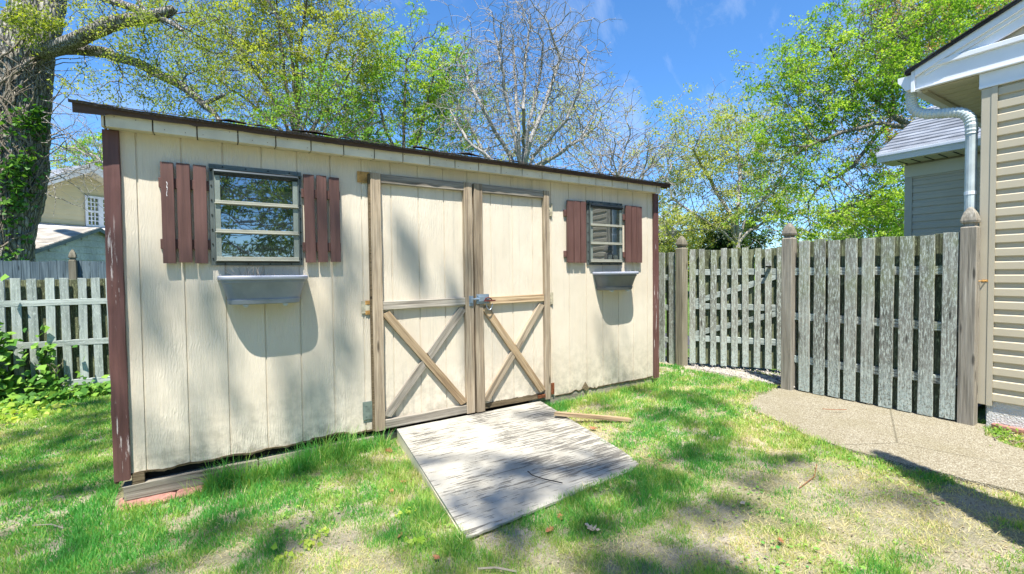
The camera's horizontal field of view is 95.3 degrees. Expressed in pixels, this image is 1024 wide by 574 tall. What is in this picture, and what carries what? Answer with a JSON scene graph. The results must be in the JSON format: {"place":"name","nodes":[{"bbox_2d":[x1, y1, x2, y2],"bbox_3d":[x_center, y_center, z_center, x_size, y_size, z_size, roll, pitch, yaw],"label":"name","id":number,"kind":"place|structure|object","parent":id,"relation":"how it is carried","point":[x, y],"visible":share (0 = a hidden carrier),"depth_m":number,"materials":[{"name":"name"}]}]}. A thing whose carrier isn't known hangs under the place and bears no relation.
{"place":"outdoors","nodes":[
{"label":"outdoors","id":0,"kind":"place"},
{"bbox_2d":[0,0,1010,270],"label":"sky","id":1,"kind":"structure","parent":0,"point":[664,45],"materials":[{"name":"blue"}]},
{"bbox_2d":[0,277,1023,573],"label":"ground","id":2,"kind":"structure","parent":0,"point":[876,533],"depth_m":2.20,"materials":[{"name":"green plant"}]},
{"bbox_2d":[0,395,84,427],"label":"weed patch","id":3,"kind":"object","parent":2,"relation":"on","point":[32,412],"visible":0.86,"depth_m":4.61,"materials":[{"name":"green plant"}]},
{"bbox_2d":[0,274,85,402],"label":"ivy plant","id":4,"kind":"object","parent":2,"relation":"on","point":[7,385],"visible":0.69,"depth_m":5.00,"materials":[{"name":"green plant"}]},
{"bbox_2d":[32,524,63,527],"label":"fallen twig","id":5,"kind":"object","parent":2,"relation":"on","point":[49,524],"visible":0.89,"depth_m":2.33,"materials":[{"name":"beige wood"}]},
{"bbox_2d":[14,325,86,395],"bbox_3d":[-5.134,0.834,5.196,0.592,0.851,0.311,-2,2,-32],"label":"ivy plant","id":6,"kind":"object","parent":2,"relation":"on","point":[51,378],"visible":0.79,"depth_m":5.19,"materials":[{"name":"green plant"}]},
{"bbox_2d":[0,249,105,371],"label":"board fence","id":7,"kind":"object","parent":2,"relation":"on","point":[72,268],"visible":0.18,"depth_m":6.80,"materials":[{"name":"grey wood"}]},
{"bbox_2d":[0,278,109,392],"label":"picket fence","id":8,"kind":"object","parent":2,"relation":"on","point":[71,313],"visible":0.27,"depth_m":5.34,"materials":[{"name":"white wood"}]},
{"bbox_2d":[0,375,110,410],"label":"ground ivy","id":9,"kind":"object","parent":2,"relation":"on","point":[62,393],"visible":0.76,"depth_m":5.09,"materials":[{"name":"green plant"}]},
{"bbox_2d":[35,228,105,273],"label":"garage","id":10,"kind":"structure","parent":2,"relation":"on","point":[60,244],"depth_m":11.72,"materials":[{"name":"beige"}]},
{"bbox_2d":[38,164,104,229],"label":"beige house","id":11,"kind":"structure","parent":2,"relation":"on","point":[68,215],"depth_m":15.90,"materials":[{"name":"yellow"}]},
{"bbox_2d":[85,195,101,226],"bbox_3d":[-14.695,-2.648,16.377,0.412,1.068,0.264,-2,2,-40],"label":"window","id":12,"kind":"structure","parent":11,"relation":"in","point":[90,206],"depth_m":16.38,"materials":[{"name":"white metal"}]},
{"bbox_2d":[101,197,104,227],"bbox_3d":[-14.541,-2.663,16.804,0.412,1.068,0.264,-2,2,-40],"label":"window","id":13,"kind":"structure","parent":11,"relation":"in","point":[102,199],"depth_m":16.62,"materials":[{"name":"white metal"}]},
{"bbox_2d":[50,132,102,169],"bbox_3d":[-25.589,-4.966,30.332,5.671,11.627,6.203,1,2,36],"label":"distant tree","id":14,"kind":"object","parent":2,"relation":"on","point":[87,147],"visible":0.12,"depth_m":28.83,"materials":[{"name":"green plant"}]},
{"bbox_2d":[47,94,145,217],"bbox_3d":[-13.212,-2.478,14.062,4.363,7.436,3.097,0,2,5],"label":"bare tree","id":15,"kind":"object","parent":2,"relation":"on","point":[85,157],"visible":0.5,"depth_m":13.92,"materials":[{"name":"green plant"}]},
{"bbox_2d":[0,0,254,261],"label":"oak tree","id":16,"kind":"object","parent":2,"relation":"on","point":[37,29],"visible":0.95,"depth_m":9.10,"materials":[{"name":"green plant"}]},
{"bbox_2d":[0,0,53,260],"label":"climbing ivy","id":17,"kind":"object","parent":16,"relation":"attached to","point":[19,159],"visible":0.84,"depth_m":9.31,"materials":[{"name":"green plant"}]},
{"bbox_2d":[117,490,176,511],"bbox_3d":[-2.046,1.206,2.618,0.260,0.051,0.163,-2,2,-32],"label":"paver stone","id":18,"kind":"object","parent":2,"relation":"on","point":[161,496],"visible":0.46,"depth_m":2.60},
{"bbox_2d":[176,485,203,498],"bbox_3d":[-1.878,1.197,2.726,0.130,0.051,0.158,-2,2,-32],"label":"paver stone","id":19,"kind":"object","parent":2,"relation":"on","point":[180,491],"visible":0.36,"depth_m":2.68,"materials":[{"name":"red brick"}]},
{"bbox_2d":[271,542,302,566],"bbox_3d":[-0.973,1.147,2.011,0.118,0.078,0.093,-2,2,-32],"label":"seedling","id":20,"kind":"object","parent":2,"relation":"on","point":[273,546],"visible":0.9,"depth_m":2.01,"materials":[{"name":"green plant"}]},
{"bbox_2d":[158,0,427,133],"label":"olive tree","id":21,"kind":"object","parent":2,"relation":"on","point":[267,43],"visible":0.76,"depth_m":14.66,"materials":[{"name":"green plant"}]},
{"bbox_2d":[299,536,322,549],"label":"seedling","id":22,"kind":"object","parent":2,"relation":"on","point":[308,542],"visible":1,"depth_m":2.09,"materials":[{"name":"green plant"}]},
{"bbox_2d":[213,43,411,144],"bbox_3d":[-5.881,-2.754,13.417,5.712,7.784,3.835,-1,2,0],"label":"understorey tree","id":23,"kind":"object","parent":2,"relation":"on","point":[314,93],"visible":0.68,"depth_m":13.30,"materials":[{"name":"green plant"}]},
{"bbox_2d":[313,527,329,539],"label":"seedling","id":24,"kind":"object","parent":2,"relation":"on","point":[325,531],"visible":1,"depth_m":2.17,"materials":[{"name":"green plant"}]},
{"bbox_2d":[68,99,670,500],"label":"garden shed","id":25,"kind":"structure","parent":2,"relation":"on","point":[439,285],"depth_m":3.16,"materials":[{"name":"beige wood"}]},
{"bbox_2d":[208,163,302,264],"bbox_3d":[-1.564,-0.434,2.878,0.502,0.600,0.049,-2,2,-32],"label":"window","id":26,"kind":"structure","parent":25,"relation":"in","point":[259,220],"depth_m":2.87,"materials":[{"name":"glass"}]},
{"bbox_2d":[217,275,307,307],"bbox_3d":[-1.501,0.024,2.841,0.496,0.189,0.195,-2,2,-32],"label":"wall planter","id":27,"kind":"object","parent":25,"relation":"attached to","point":[247,291],"visible":1,"depth_m":2.78,"materials":[{"name":"grey plastic"}]},
{"bbox_2d":[224,264,252,275],"bbox_3d":[-1.612,-0.087,2.763,0.160,0.117,0.060,-2,2,-36],"label":"dead weed","id":28,"kind":"object","parent":27,"relation":"on","point":[240,273],"visible":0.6,"depth_m":2.79,"materials":[{"name":"brown plant"}]},
{"bbox_2d":[357,171,474,431],"bbox_3d":[-0.677,0.098,3.444,0.868,1.810,0.050,-2,2,-32],"label":"door","id":29,"kind":"structure","parent":25,"relation":"in","point":[420,236],"depth_m":3.45,"materials":[{"name":"beige wood"}]},
{"bbox_2d":[469,183,553,411],"bbox_3d":[0.022,0.080,3.861,0.850,1.807,0.082,-2,2,-32],"label":"door","id":30,"kind":"structure","parent":25,"relation":"in","point":[513,297],"depth_m":3.87,"materials":[{"name":"beige wood"}]},
{"bbox_2d":[586,200,622,264],"bbox_3d":[0.889,-0.506,4.410,0.450,0.594,0.050,-2,2,-32],"label":"window","id":31,"kind":"structure","parent":25,"relation":"in","point":[604,242],"depth_m":4.40,"materials":[{"name":"glass"}]},
{"bbox_2d":[593,272,638,291],"bbox_3d":[1.006,-0.050,4.404,0.474,0.189,0.195,-2,2,-32],"label":"wall planter","id":32,"kind":"object","parent":25,"relation":"attached to","point":[611,281],"visible":1,"depth_m":4.33,"materials":[{"name":"plastic"}]},
{"bbox_2d":[320,108,428,147],"bbox_3d":[-7.687,-4.530,26.480,7.524,10.557,6.015,0,2,16],"label":"distant tree","id":33,"kind":"object","parent":2,"relation":"on","point":[396,142],"visible":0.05,"depth_m":24.94,"materials":[{"name":"green plant"}]},
{"bbox_2d":[304,0,501,155],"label":"lime tree","id":34,"kind":"object","parent":2,"relation":"on","point":[420,109],"visible":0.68,"depth_m":16.67,"materials":[{"name":"green plant"}]},
{"bbox_2d":[395,506,417,517],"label":"seedling","id":35,"kind":"object","parent":2,"relation":"on","point":[398,514],"visible":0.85,"depth_m":2.32,"materials":[{"name":"green plant"}]},
{"bbox_2d":[404,533,435,545],"bbox_3d":[-0.415,1.134,2.081,0.148,0.046,0.064,-1,2,-2],"label":"seedling","id":36,"kind":"object","parent":2,"relation":"on","point":[420,540],"visible":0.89,"depth_m":2.08,"materials":[{"name":"green plant"}]},
{"bbox_2d":[478,566,516,572],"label":"fallen twig","id":37,"kind":"object","parent":2,"relation":"on","point":[500,568],"visible":0.93,"depth_m":1.87,"materials":[{"name":"beige wood"}]},
{"bbox_2d":[5,386,1022,573],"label":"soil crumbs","id":38,"kind":"object","parent":2,"relation":"on","point":[946,551],"visible":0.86,"depth_m":2.12,"materials":[{"name":"brown soil"}]},
{"bbox_2d":[397,401,638,539],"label":"entry ramp","id":39,"kind":"structure","parent":2,"relation":"on","point":[473,469],"depth_m":2.88,"materials":[{"name":"white paint"}]},
{"bbox_2d":[528,471,562,482],"bbox_3d":[0.178,1.075,2.630,0.233,0.014,0.030,1,2,36],"label":"fallen twig","id":40,"kind":"object","parent":39,"relation":"on","point":[545,479],"visible":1,"depth_m":2.61,"materials":[{"name":"wood"}]},
{"bbox_2d":[554,411,630,421],"bbox_3d":[0.629,1.014,3.654,0.609,0.029,0.044,5,2,-1],"label":"loose plank","id":41,"kind":"object","parent":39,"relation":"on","point":[590,416],"visible":1,"depth_m":3.63,"materials":[{"name":"brown wood"}]},
{"bbox_2d":[412,0,630,167],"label":"bare tree","id":42,"kind":"object","parent":2,"relation":"on","point":[524,156],"visible":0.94,"depth_m":15.24,"materials":[{"name":"grey plant"}]},
{"bbox_2d":[412,51,657,175],"bbox_3d":[0.647,-4.673,20.119,10.568,10.990,5.773,-1,2,3],"label":"yellow green tree","id":43,"kind":"object","parent":2,"relation":"on","point":[555,138],"visible":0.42,"depth_m":19.83,"materials":[{"name":"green plant"}]},
{"bbox_2d":[585,523,599,530],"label":"fallen leaf","id":44,"kind":"object","parent":2,"relation":"on","point":[592,528],"visible":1,"depth_m":2.15,"materials":[{"name":"grey plant"}]},
{"bbox_2d":[545,89,699,199],"bbox_3d":[3.114,-2.027,13.105,4.298,6.628,3.014,0,2,7],"label":"bare sapling","id":45,"kind":"object","parent":2,"relation":"on","point":[621,162],"visible":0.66,"depth_m":12.76,"materials":[{"name":"grey plant"}]},
{"bbox_2d":[658,215,681,291],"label":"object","id":46,"kind":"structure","parent":2,"relation":"on","point":[669,246],"depth_m":26.98,"materials":[{"name":"green plant"}]},
{"bbox_2d":[659,236,687,366],"bbox_3d":[1.115,0.198,7.017,0.110,1.675,3.533,-2,2,-32],"label":"picket fence","id":47,"kind":"object","parent":2,"relation":"on","point":[675,339],"visible":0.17,"depth_m":5.63,"materials":[{"name":"grey wood"}]},
{"bbox_2d":[689,247,780,369],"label":"yard gate","id":48,"kind":"structure","parent":47,"relation":"attached to","point":[735,319],"depth_m":5.31,"materials":[{"name":"grey wood"}]},
{"bbox_2d":[659,205,734,282],"bbox_3d":[9.541,-2.116,26.101,5.774,5.316,6.264,-2,2,-32],"label":"hedge bush","id":49,"kind":"object","parent":2,"relation":"on","point":[674,246],"visible":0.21,"depth_m":25.09,"materials":[{"name":"green plant"}]},
{"bbox_2d":[669,210,777,280],"bbox_3d":[11.032,-1.768,24.016,4.856,4.700,3.979,-1,2,-3],"label":"evergreen bush","id":50,"kind":"object","parent":2,"relation":"on","point":[722,241],"visible":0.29,"depth_m":23.34,"materials":[{"name":"green plant"}]},
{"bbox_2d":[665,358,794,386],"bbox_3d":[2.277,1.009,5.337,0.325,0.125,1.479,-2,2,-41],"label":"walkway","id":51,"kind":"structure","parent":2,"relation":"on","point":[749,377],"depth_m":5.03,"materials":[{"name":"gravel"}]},
{"bbox_2d":[615,60,873,268],"bbox_3d":[9.628,-4.471,19.903,11.241,10.368,5.790,-1,2,3],"label":"spreading tree","id":52,"kind":"object","parent":2,"relation":"on","point":[737,233],"visible":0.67,"depth_m":19.62,"materials":[{"name":"green plant"}]},
{"bbox_2d":[665,333,982,406],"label":"gravel","id":53,"kind":"structure","parent":2,"relation":"on","point":[773,378],"depth_m":7.07,"materials":[{"name":"grey gravel"}]},
{"bbox_2d":[812,188,904,239],"bbox_3d":[17.560,-2.001,22.526,5.753,5.096,6.639,-2,2,-32],"label":"garden bush","id":54,"kind":"object","parent":2,"relation":"on","point":[858,232],"visible":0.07,"depth_m":21.57,"materials":[{"name":"green plant"}]},
{"bbox_2d":[712,0,1010,246],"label":"bright tree","id":55,"kind":"object","parent":2,"relation":"on","point":[892,67],"visible":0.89,"depth_m":12.24,"materials":[{"name":"green plant"}]},
{"bbox_2d":[781,207,980,425],"bbox_3d":[3.019,0.249,3.975,0.114,1.705,1.368,-2,2,-33],"label":"picket fence","id":56,"kind":"object","parent":2,"relation":"on","point":[889,322],"visible":0.99,"depth_m":3.84,"materials":[{"name":"grey wood"}]},
{"bbox_2d":[833,0,1012,179],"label":"tree","id":57,"kind":"object","parent":2,"relation":"on","point":[928,51],"visible":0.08,"depth_m":21.89,"materials":[{"name":"green plant"}]},
{"bbox_2d":[875,0,1023,428],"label":"tan house","id":58,"kind":"structure","parent":2,"relation":"on","point":[957,150],"depth_m":3.39,"materials":[{"name":"plastic"}]},
{"bbox_2d":[985,421,1023,446],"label":"weed patch","id":59,"kind":"object","parent":2,"relation":"on","point":[1008,433],"visible":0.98,"depth_m":3.18,"materials":[{"name":"green plant"}]},
{"bbox_2d":[991,423,1023,433],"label":"edging brick","id":60,"kind":"object","parent":2,"relation":"on","point":[1019,431],"visible":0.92,"depth_m":3.30,"materials":[{"name":"brick"}]},
{"bbox_2d":[747,388,1023,497],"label":"path","id":61,"kind":"structure","parent":0,"point":[964,453],"depth_m":3.20,"materials":[{"name":"concrete"}]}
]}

